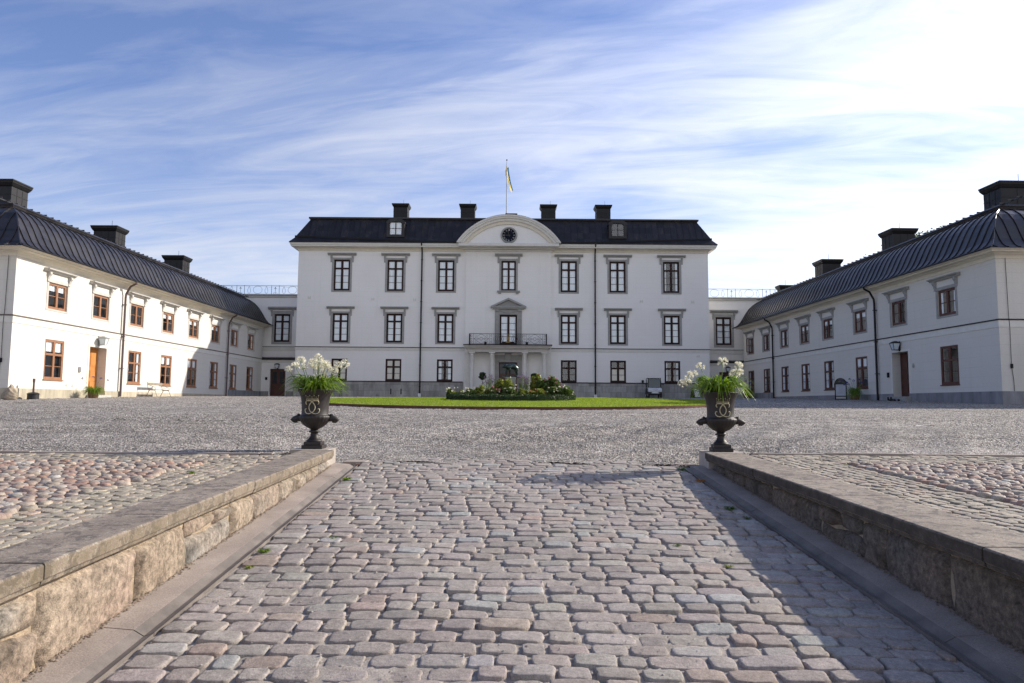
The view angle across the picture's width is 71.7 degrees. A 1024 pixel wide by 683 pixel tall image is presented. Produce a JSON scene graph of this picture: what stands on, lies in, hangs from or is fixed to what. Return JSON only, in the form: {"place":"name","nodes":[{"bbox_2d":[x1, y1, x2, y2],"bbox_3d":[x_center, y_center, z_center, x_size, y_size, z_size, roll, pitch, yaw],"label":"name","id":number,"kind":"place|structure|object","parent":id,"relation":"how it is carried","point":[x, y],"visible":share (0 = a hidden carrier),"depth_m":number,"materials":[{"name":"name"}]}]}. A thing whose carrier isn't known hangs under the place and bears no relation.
{"place":"outdoors","nodes":[
{"label":"outdoors","id":0,"kind":"place"},
{"bbox_2d":[0,459,206,519],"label":"fieldstone paving","id":1,"kind":"structure","parent":0,"point":[27,485],"depth_m":6.75,"materials":[{"name":"stone"}]},
{"bbox_2d":[0,453,285,548],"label":"sett paving","id":2,"kind":"structure","parent":0,"point":[55,515],"depth_m":5.98,"materials":[{"name":"grey stone"}]},
{"bbox_2d":[0,396,1023,467],"bbox_3d":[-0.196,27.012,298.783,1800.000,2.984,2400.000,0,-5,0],"label":"ground","id":3,"kind":"structure","parent":0,"point":[261,424],"depth_m":14.24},
{"bbox_2d":[1,384,17,399],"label":"boulder","id":4,"kind":"object","parent":3,"relation":"on","point":[10,392],"visible":0.91,"depth_m":32.17,"materials":[{"name":"beige stone"}]},
{"bbox_2d":[27,379,38,399],"bbox_3d":[-22.737,2.264,33.667,0.540,1.000,0.540,0,-5,0],"label":"ash bin","id":5,"kind":"object","parent":3,"relation":"on","point":[33,394],"visible":0.99,"depth_m":33.51,"materials":[{"name":"black plastic"}]},
{"bbox_2d":[81,376,108,397],"bbox_3d":[-22.424,2.498,38.071,1.390,1.312,1.457,4,-6,-32],"label":"potted agapanthus","id":6,"kind":"object","parent":3,"relation":"on","point":[93,392],"visible":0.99,"depth_m":37.87,"materials":[{"name":"green plant"}]},
{"bbox_2d":[0,179,272,419],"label":"palace wing","id":7,"kind":"structure","parent":3,"relation":"on","point":[69,294],"depth_m":41.13,"materials":[{"name":"white paint"}]},
{"bbox_2d":[42,339,63,380],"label":"window","id":8,"kind":"structure","parent":7,"relation":"in","point":[53,346],"depth_m":36.03,"materials":[{"name":"orange paint"}]},
{"bbox_2d":[44,267,78,313],"bbox_3d":[-23.215,-2.555,36.348,0.426,2.109,2.320,0,-5,0],"label":"window","id":9,"kind":"structure","parent":7,"relation":"in","point":[60,287],"depth_m":36.34,"materials":[{"name":"orange paint"}]},
{"bbox_2d":[88,348,97,387],"bbox_3d":[-23.770,1.655,39.755,0.078,2.630,1.580,0,-5,0],"label":"door","id":10,"kind":"structure","parent":7,"relation":"in","point":[93,359],"depth_m":40.11,"materials":[{"name":"orange paint"}]},
{"bbox_2d":[98,336,109,346],"bbox_3d":[-23.022,-0.009,39.899,0.500,0.588,0.452,0,-5,0],"label":"wall lantern","id":11,"kind":"object","parent":7,"relation":"attached to","point":[103,340],"depth_m":39.78,"materials":[{"name":"grey metal"}]},
{"bbox_2d":[90,280,118,321],"bbox_3d":[-23.185,-2.223,40.133,0.404,2.109,2.320,0,-5,0],"label":"window","id":12,"kind":"structure","parent":7,"relation":"in","point":[94,293],"depth_m":40.12,"materials":[{"name":"orange paint"}]},
{"bbox_2d":[126,350,140,384],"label":"window","id":13,"kind":"structure","parent":7,"relation":"in","point":[138,359],"depth_m":43.80,"materials":[{"name":"orange paint"}]},
{"bbox_2d":[128,291,151,328],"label":"window","id":14,"kind":"structure","parent":7,"relation":"in","point":[132,303],"depth_m":43.92,"materials":[{"name":"orange paint"}]},
{"bbox_2d":[160,355,171,386],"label":"window","id":15,"kind":"structure","parent":7,"relation":"in","point":[166,360],"depth_m":47.57,"materials":[{"name":"orange paint"}]},
{"bbox_2d":[161,301,180,334],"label":"window","id":16,"kind":"structure","parent":7,"relation":"in","point":[165,315],"depth_m":47.84,"materials":[{"name":"orange paint"}]},
{"bbox_2d":[186,359,196,387],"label":"window","id":17,"kind":"structure","parent":7,"relation":"in","point":[191,363],"depth_m":51.38,"materials":[{"name":"orange paint"}]},
{"bbox_2d":[187,308,204,339],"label":"window","id":18,"kind":"structure","parent":7,"relation":"in","point":[193,321],"depth_m":51.70,"materials":[{"name":"orange paint"}]},
{"bbox_2d":[209,362,217,388],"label":"window","id":19,"kind":"structure","parent":7,"relation":"in","point":[214,373],"depth_m":55.15,"materials":[{"name":"orange paint"}]},
{"bbox_2d":[210,315,225,344],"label":"window","id":20,"kind":"structure","parent":7,"relation":"in","point":[215,326],"depth_m":55.36,"materials":[{"name":"orange paint"}]},
{"bbox_2d":[229,364,236,389],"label":"window","id":21,"kind":"structure","parent":7,"relation":"in","point":[233,374],"depth_m":58.85,"materials":[{"name":"orange paint"}]},
{"bbox_2d":[229,321,243,347],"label":"window","id":22,"kind":"structure","parent":7,"relation":"in","point":[234,343],"depth_m":59.26,"materials":[{"name":"orange paint"}]},
{"bbox_2d":[246,367,252,390],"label":"window","id":23,"kind":"structure","parent":7,"relation":"in","point":[250,372],"depth_m":62.80,"materials":[{"name":"orange paint"}]},
{"bbox_2d":[247,326,258,350],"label":"window","id":24,"kind":"structure","parent":7,"relation":"in","point":[251,337],"depth_m":62.87,"materials":[{"name":"orange paint"}]},
{"bbox_2d":[0,450,273,455],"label":"kerb","id":25,"kind":"structure","parent":3,"relation":"on","point":[135,453],"depth_m":9.14,"materials":[{"name":"grey stone"}]},
{"bbox_2d":[146,382,170,396],"bbox_3d":[-22.491,3.063,45.141,0.731,0.930,1.900,0,-5,0],"label":"bench","id":26,"kind":"object","parent":3,"relation":"on","point":[157,384],"visible":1,"depth_m":45.22,"materials":[{"name":"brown wood"}]},
{"bbox_2d":[0,450,333,682],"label":"ramp wall","id":27,"kind":"structure","parent":3,"relation":"on","point":[61,589],"depth_m":4.36,"materials":[{"name":"stone"}]},
{"bbox_2d":[20,463,357,682],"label":"gutter kerb","id":28,"kind":"structure","parent":3,"relation":"on","point":[99,655],"depth_m":4.69,"materials":[{"name":"grey stone"}]},
{"bbox_2d":[19,466,329,682],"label":"grit","id":29,"kind":"object","parent":28,"relation":"on","point":[36,669],"visible":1,"depth_m":4.63,"materials":[{"name":"grey gravel"}]},
{"bbox_2d":[222,285,297,395],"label":"link building","id":30,"kind":"structure","parent":3,"relation":"on","point":[279,311],"depth_m":66.26,"materials":[{"name":"white paint"}]},
{"bbox_2d":[270,369,285,395],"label":"door","id":31,"kind":"structure","parent":30,"relation":"in","point":[277,375],"depth_m":65.58,"materials":[{"name":"brown paint"}]},
{"bbox_2d":[268,307,296,343],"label":"window","id":32,"kind":"structure","parent":30,"relation":"in","point":[282,328],"depth_m":66.42,"materials":[{"name":"grey paint"}]},
{"bbox_2d":[290,447,336,465],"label":"stone pillar","id":33,"kind":"structure","parent":3,"relation":"on","point":[331,461],"depth_m":9.95,"materials":[{"name":"stone"}]},
{"bbox_2d":[291,389,338,448],"bbox_3d":[-2.793,1.094,10.041,0.504,0.835,0.504,-4,-7,44],"label":"garden urn","id":34,"kind":"object","parent":33,"relation":"on","point":[314,416],"visible":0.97,"depth_m":9.90,"materials":[{"name":"brown metal"}]},
{"bbox_2d":[280,353,350,396],"bbox_3d":[-2.824,0.501,10.066,1.024,0.670,1.042,-2,-6,26],"label":"agapanthus","id":35,"kind":"object","parent":34,"relation":"in","point":[319,381],"visible":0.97,"depth_m":9.99,"materials":[{"name":"green plant"}]},
{"bbox_2d":[343,460,368,465],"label":"kerb block","id":36,"kind":"structure","parent":3,"relation":"on","point":[353,462],"depth_m":10.19,"materials":[{"name":"grey stone"}]},
{"bbox_2d":[289,203,717,397],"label":"palace","id":37,"kind":"structure","parent":3,"relation":"on","point":[400,303],"depth_m":63.45,"materials":[{"name":"white paint"}]},
{"bbox_2d":[331,359,346,380],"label":"window","id":38,"kind":"structure","parent":37,"relation":"in","point":[343,373],"depth_m":63.10,"materials":[{"name":"black paint"}]},
{"bbox_2d":[326,306,354,343],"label":"window","id":39,"kind":"structure","parent":37,"relation":"in","point":[340,332],"depth_m":63.41,"materials":[{"name":"grey paint"}]},
{"bbox_2d":[328,253,356,291],"bbox_3d":[-15.315,-6.224,63.722,2.560,3.559,0.446,0,-5,0],"label":"window","id":40,"kind":"structure","parent":37,"relation":"in","point":[341,269],"depth_m":63.83,"materials":[{"name":"glass"}]},
{"bbox_2d":[385,359,400,380],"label":"window","id":41,"kind":"structure","parent":37,"relation":"in","point":[393,366],"depth_m":63.10,"materials":[{"name":"black wood"}]},
{"bbox_2d":[380,306,407,343],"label":"window","id":42,"kind":"structure","parent":37,"relation":"in","point":[394,325],"depth_m":63.41,"materials":[{"name":"grey wood"}]},
{"bbox_2d":[381,253,409,291],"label":"window","id":43,"kind":"structure","parent":37,"relation":"in","point":[395,274],"depth_m":63.83,"materials":[{"name":"grey glass"}]},
{"bbox_2d":[431,307,458,343],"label":"window","id":44,"kind":"structure","parent":37,"relation":"in","point":[445,327],"depth_m":63.43,"materials":[{"name":"grey wood"}]},
{"bbox_2d":[437,359,452,380],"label":"window","id":45,"kind":"structure","parent":37,"relation":"in","point":[439,361],"depth_m":63.10,"materials":[{"name":"black wood"}]},
{"bbox_2d":[432,253,460,292],"bbox_3d":[-5.925,-6.156,63.722,2.560,3.559,0.446,0,-5,0],"label":"window","id":46,"kind":"structure","parent":37,"relation":"in","point":[445,267],"depth_m":63.83,"materials":[{"name":"glass"}]},
{"bbox_2d":[491,298,525,343],"bbox_3d":[-0.327,-1.787,63.171,3.193,4.200,0.507,0,-5,0],"label":"window","id":47,"kind":"structure","parent":37,"relation":"in","point":[509,311],"depth_m":63.22,"materials":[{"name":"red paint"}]},
{"bbox_2d":[499,363,517,390],"bbox_3d":[-0.355,3.395,63.082,1.680,3.020,0.125,0,-5,0],"label":"door","id":48,"kind":"structure","parent":37,"relation":"in","point":[501,370],"depth_m":63.13,"materials":[{"name":"brown paint"}]},
{"bbox_2d":[495,253,522,293],"bbox_3d":[-0.306,-6.078,63.578,2.480,3.659,0.446,0,-5,0],"label":"window","id":49,"kind":"structure","parent":37,"relation":"in","point":[508,268],"depth_m":63.67,"materials":[{"name":"glass"}]},
{"bbox_2d":[555,254,582,293],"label":"window","id":50,"kind":"structure","parent":37,"relation":"in","point":[568,268],"depth_m":63.83,"materials":[{"name":"grey wood"}]},
{"bbox_2d":[555,308,582,344],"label":"window","id":51,"kind":"structure","parent":37,"relation":"in","point":[568,322],"depth_m":63.43,"materials":[{"name":"grey wood"}]},
{"bbox_2d":[561,360,576,381],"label":"window","id":52,"kind":"structure","parent":37,"relation":"in","point":[568,367],"depth_m":63.10,"materials":[{"name":"black wood"}]},
{"bbox_2d":[603,255,631,293],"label":"window","id":53,"kind":"structure","parent":37,"relation":"in","point":[617,273],"depth_m":63.83,"materials":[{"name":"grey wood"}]},
{"bbox_2d":[604,308,631,345],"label":"window","id":54,"kind":"structure","parent":37,"relation":"in","point":[617,322],"depth_m":63.41,"materials":[{"name":"grey wood"}]},
{"bbox_2d":[610,361,625,382],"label":"window","id":55,"kind":"structure","parent":37,"relation":"in","point":[617,375],"depth_m":63.09,"materials":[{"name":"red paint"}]},
{"bbox_2d":[657,255,685,293],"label":"window","id":56,"kind":"structure","parent":37,"relation":"in","point":[678,284],"depth_m":63.80,"materials":[{"name":"grey wood"}]},
{"bbox_2d":[658,308,685,345],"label":"window","id":57,"kind":"structure","parent":37,"relation":"in","point":[671,323],"depth_m":63.41,"materials":[{"name":"grey wood"}]},
{"bbox_2d":[664,361,679,382],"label":"window","id":58,"kind":"structure","parent":37,"relation":"in","point":[677,368],"depth_m":63.09,"materials":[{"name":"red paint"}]},
{"bbox_2d":[329,397,706,409],"bbox_3d":[0.230,2.780,32.080,18.540,0.674,18.540,0,-5,0],"label":"lawn edging","id":59,"kind":"object","parent":3,"relation":"on","point":[521,408],"visible":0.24,"depth_m":23.35,"materials":[{"name":"metal"}]},
{"bbox_2d":[645,377,663,397],"bbox_3d":[12.170,3.973,60.877,1.520,1.760,2.533,0,-5,5],"label":"utility cart","id":60,"kind":"object","parent":3,"relation":"on","point":[654,384],"visible":1,"depth_m":60.24,"materials":[{"name":"black plastic"}]},
{"bbox_2d":[698,450,744,468],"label":"stone pillar","id":61,"kind":"structure","parent":3,"relation":"on","point":[704,462],"depth_m":9.95,"materials":[{"name":"stone"}]},
{"bbox_2d":[696,392,744,451],"bbox_3d":[2.957,1.136,10.041,0.504,0.835,0.504,4,-6,-38],"label":"garden urn","id":62,"kind":"object","parent":61,"relation":"on","point":[720,419],"visible":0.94,"depth_m":9.90,"materials":[{"name":"brown metal"}]},
{"bbox_2d":[678,357,753,404],"bbox_3d":[2.940,0.567,10.075,1.116,0.730,1.103,0,-5,0],"label":"agapanthus","id":63,"kind":"object","parent":62,"relation":"in","point":[716,384],"visible":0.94,"depth_m":10.02,"materials":[{"name":"green plant"}]},
{"bbox_2d":[708,289,775,397],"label":"link building","id":64,"kind":"structure","parent":3,"relation":"on","point":[726,316],"depth_m":66.36,"materials":[{"name":"white paint"}]},
{"bbox_2d":[709,310,737,346],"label":"window","id":65,"kind":"structure","parent":64,"relation":"in","point":[723,323],"depth_m":66.42,"materials":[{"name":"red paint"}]},
{"bbox_2d":[834,378,846,399],"bbox_3d":[20.729,2.986,44.673,0.700,1.370,0.320,-3,-6,32],"label":"notice stand","id":66,"kind":"object","parent":3,"relation":"on","point":[840,391],"visible":0.85,"depth_m":44.66,"materials":[{"name":"white metal"}]},
{"bbox_2d":[683,466,1023,682],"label":"gutter kerb","id":67,"kind":"structure","parent":3,"relation":"on","point":[988,657],"depth_m":4.89,"materials":[{"name":"grey stone"}]},
{"bbox_2d":[713,469,1023,653],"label":"grit","id":68,"kind":"object","parent":67,"relation":"on","point":[946,606],"visible":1,"depth_m":5.20,"materials":[{"name":"grey gravel"}]},
{"bbox_2d":[840,378,866,399],"bbox_3d":[20.893,3.003,43.346,1.414,1.585,1.505,-2,-5,21],"label":"potted agapanthus","id":69,"kind":"object","parent":3,"relation":"on","point":[854,394],"visible":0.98,"depth_m":43.05,"materials":[{"name":"green plant"}]},
{"bbox_2d":[705,453,1023,652],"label":"ramp wall","id":70,"kind":"structure","parent":3,"relation":"on","point":[972,571],"depth_m":4.96,"materials":[{"name":"stone"}]},
{"bbox_2d":[732,178,1023,425],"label":"palace wing","id":71,"kind":"structure","parent":3,"relation":"on","point":[944,305],"depth_m":38.78,"materials":[{"name":"white paint"}]},
{"bbox_2d":[744,330,754,354],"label":"window","id":72,"kind":"structure","parent":71,"relation":"in","point":[752,331],"depth_m":63.35,"materials":[{"name":"red paint"}]},
{"bbox_2d":[749,371,754,392],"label":"window","id":73,"kind":"structure","parent":71,"relation":"in","point":[751,378],"depth_m":62.93,"materials":[{"name":"red paint"}]},
{"bbox_2d":[758,325,770,351],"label":"window","id":74,"kind":"structure","parent":71,"relation":"in","point":[767,334],"depth_m":59.61,"materials":[{"name":"red paint"}]},
{"bbox_2d":[763,369,770,392],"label":"window","id":75,"kind":"structure","parent":71,"relation":"in","point":[765,377],"depth_m":59.51,"materials":[{"name":"red paint"}]},
{"bbox_2d":[775,320,789,348],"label":"window","id":76,"kind":"structure","parent":71,"relation":"in","point":[783,333],"depth_m":55.92,"materials":[{"name":"red paint"}]},
{"bbox_2d":[781,366,788,391],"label":"window","id":77,"kind":"structure","parent":71,"relation":"in","point":[784,373],"depth_m":55.62,"materials":[{"name":"red paint"}]},
{"bbox_2d":[794,314,810,344],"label":"window","id":78,"kind":"structure","parent":71,"relation":"in","point":[805,327],"depth_m":52.30,"materials":[{"name":"red paint"}]},
{"bbox_2d":[801,363,810,391],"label":"window","id":79,"kind":"structure","parent":71,"relation":"in","point":[803,366],"depth_m":52.01,"materials":[{"name":"red paint"}]},
{"bbox_2d":[816,307,834,340],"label":"window","id":80,"kind":"structure","parent":71,"relation":"in","point":[829,321],"depth_m":48.55,"materials":[{"name":"grey paint"}]},
{"bbox_2d":[824,360,834,390],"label":"window","id":81,"kind":"structure","parent":71,"relation":"in","point":[827,364],"depth_m":48.43,"materials":[{"name":"red paint"}]},
{"bbox_2d":[846,298,868,334],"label":"window","id":82,"kind":"structure","parent":71,"relation":"in","point":[863,313],"depth_m":44.29,"materials":[{"name":"grey paint"}]},
{"bbox_2d":[856,356,867,388],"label":"window","id":83,"kind":"structure","parent":71,"relation":"in","point":[861,362],"depth_m":44.01,"materials":[{"name":"red paint"}]},
{"bbox_2d":[889,341,900,350],"bbox_3d":[21.590,0.265,39.903,0.500,0.588,0.452,0,-5,0],"label":"wall lantern","id":84,"kind":"object","parent":71,"relation":"attached to","point":[894,345],"depth_m":39.77,"materials":[{"name":"black metal"}]},
{"bbox_2d":[882,286,908,327],"bbox_3d":[21.779,-1.899,40.099,0.404,2.109,2.320,1,-5,-1],"label":"window","id":85,"kind":"structure","parent":71,"relation":"in","point":[903,289],"depth_m":40.11,"materials":[{"name":"red paint"}]},
{"bbox_2d":[900,352,909,395],"bbox_3d":[22.309,1.841,39.784,0.078,2.470,1.580,1,-5,-1],"label":"door","id":86,"kind":"structure","parent":71,"relation":"in","point":[903,356],"depth_m":40.18,"materials":[{"name":"brown paint"}]},
{"bbox_2d":[926,272,959,318],"bbox_3d":[21.895,-2.274,35.817,0.426,2.109,2.320,1,-5,-1],"label":"window","id":87,"kind":"structure","parent":71,"relation":"in","point":[954,275],"depth_m":35.81,"materials":[{"name":"grey paint"}]},
{"bbox_2d":[940,345,959,385],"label":"window","id":88,"kind":"structure","parent":71,"relation":"in","point":[951,383],"depth_m":35.53,"materials":[{"name":"red paint"}]},
{"bbox_2d":[750,453,1023,456],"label":"kerb","id":89,"kind":"structure","parent":3,"relation":"on","point":[899,454],"depth_m":9.64,"materials":[{"name":"grey stone"}]},
{"bbox_2d":[329,397,705,406],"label":"lawn","id":90,"kind":"structure","parent":0,"point":[517,404],"depth_m":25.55,"materials":[{"name":"green plant"}]},
{"bbox_2d":[505,377,515,387],"bbox_3d":[-0.066,2.182,32.433,0.480,1.050,0.880,0,-5,0],"label":"pedestal","id":91,"kind":"object","parent":90,"relation":"on","point":[513,379],"visible":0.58,"depth_m":32.04,"materials":[{"name":"grey stone"}]},
{"bbox_2d":[502,364,520,377],"bbox_3d":[-0.066,1.335,32.481,0.907,0.645,0.321,3,-6,-30],"label":"bronze bear","id":92,"kind":"object","parent":91,"relation":"on","point":[509,367],"visible":1,"depth_m":32.41},
{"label":"bed soil","id":93,"kind":"structure","parent":90,"relation":"on","visible":0},
{"bbox_2d":[473,385,484,394],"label":"garden bush","id":94,"kind":"object","parent":93,"relation":"on","point":[479,389],"visible":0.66,"depth_m":30.89,"materials":[{"name":"green plant"}]},
{"bbox_2d":[482,374,496,389],"bbox_3d":[-1.016,2.084,32.286,0.709,1.193,0.673,-4,-7,42],"label":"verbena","id":95,"kind":"object","parent":93,"relation":"on","point":[489,383],"visible":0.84,"depth_m":32.23,"materials":[{"name":"green plant"}]},
{"bbox_2d":[494,378,503,394],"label":"rose bush","id":96,"kind":"object","parent":93,"relation":"on","point":[499,384],"visible":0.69,"depth_m":31.76,"materials":[{"name":"green plant"}]},
{"bbox_2d":[499,387,518,394],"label":"rose bush","id":97,"kind":"object","parent":93,"relation":"on","point":[509,391],"visible":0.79,"depth_m":30.69,"materials":[{"name":"green plant"}]},
{"bbox_2d":[502,377,516,388],"bbox_3d":[-0.107,2.073,31.400,0.658,1.042,0.740,3,-6,-30],"label":"rose bush","id":98,"kind":"object","parent":93,"relation":"on","point":[508,383],"visible":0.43,"depth_m":31.29,"materials":[{"name":"green plant"}]},
{"bbox_2d":[446,393,575,400],"bbox_3d":[-0.048,2.523,32.404,5.954,0.498,5.949,0,-5,0],"label":"box hedge","id":99,"kind":"object","parent":93,"relation":"on","point":[523,397],"visible":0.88,"depth_m":29.85,"materials":[{"name":"green plant"}]},
{"bbox_2d":[515,374,526,389],"bbox_3d":[0.421,2.087,32.328,0.499,1.209,0.425,-3,-6,33],"label":"verbena","id":100,"kind":"object","parent":93,"relation":"on","point":[520,383],"visible":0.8,"depth_m":32.33,"materials":[{"name":"green plant"}]},
{"bbox_2d":[529,374,541,391],"bbox_3d":[1.144,2.012,32.341,0.710,1.293,0.695,5,-7,-42],"label":"rose bush","id":101,"kind":"object","parent":93,"relation":"on","point":[534,379],"visible":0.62,"depth_m":32.22,"materials":[{"name":"green plant"}]},
{"bbox_2d":[528,388,545,395],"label":"garden bush","id":102,"kind":"object","parent":93,"relation":"on","point":[541,391],"visible":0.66,"depth_m":30.64,"materials":[{"name":"green plant"}]},
{"bbox_2d":[546,387,557,394],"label":"rose bush","id":103,"kind":"object","parent":93,"relation":"on","point":[551,390],"visible":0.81,"depth_m":30.90,"materials":[{"name":"green plant"}]},
{"bbox_2d":[541,375,562,390],"bbox_3d":[1.776,2.065,31.782,0.997,1.130,0.832,0,-5,0],"label":"rose bush","id":104,"kind":"object","parent":93,"relation":"on","point":[551,381],"visible":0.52,"depth_m":31.70,"materials":[{"name":"green plant"}]},
{"bbox_2d":[556,385,571,395],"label":"rose bush","id":105,"kind":"object","parent":93,"relation":"on","point":[566,390],"visible":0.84,"depth_m":30.94,"materials":[{"name":"green plant"}]},
{"bbox_2d":[100,458,989,682],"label":"cobbled ramp","id":106,"kind":"structure","parent":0,"point":[898,660],"depth_m":4.80,"materials":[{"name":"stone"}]},
{"bbox_2d":[143,459,907,681],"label":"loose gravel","id":107,"kind":"structure","parent":106,"relation":"on","point":[320,654],"depth_m":5.62,"materials":[{"name":"grey gravel"}]},
{"bbox_2d":[750,455,1023,534],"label":"sett paving","id":108,"kind":"structure","parent":0,"point":[1002,515],"depth_m":6.82,"materials":[{"name":"grey stone"}]},
{"bbox_2d":[848,461,1023,506],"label":"fieldstone paving","id":109,"kind":"structure","parent":0,"point":[1001,482],"depth_m":7.37,"materials":[{"name":"stone"}]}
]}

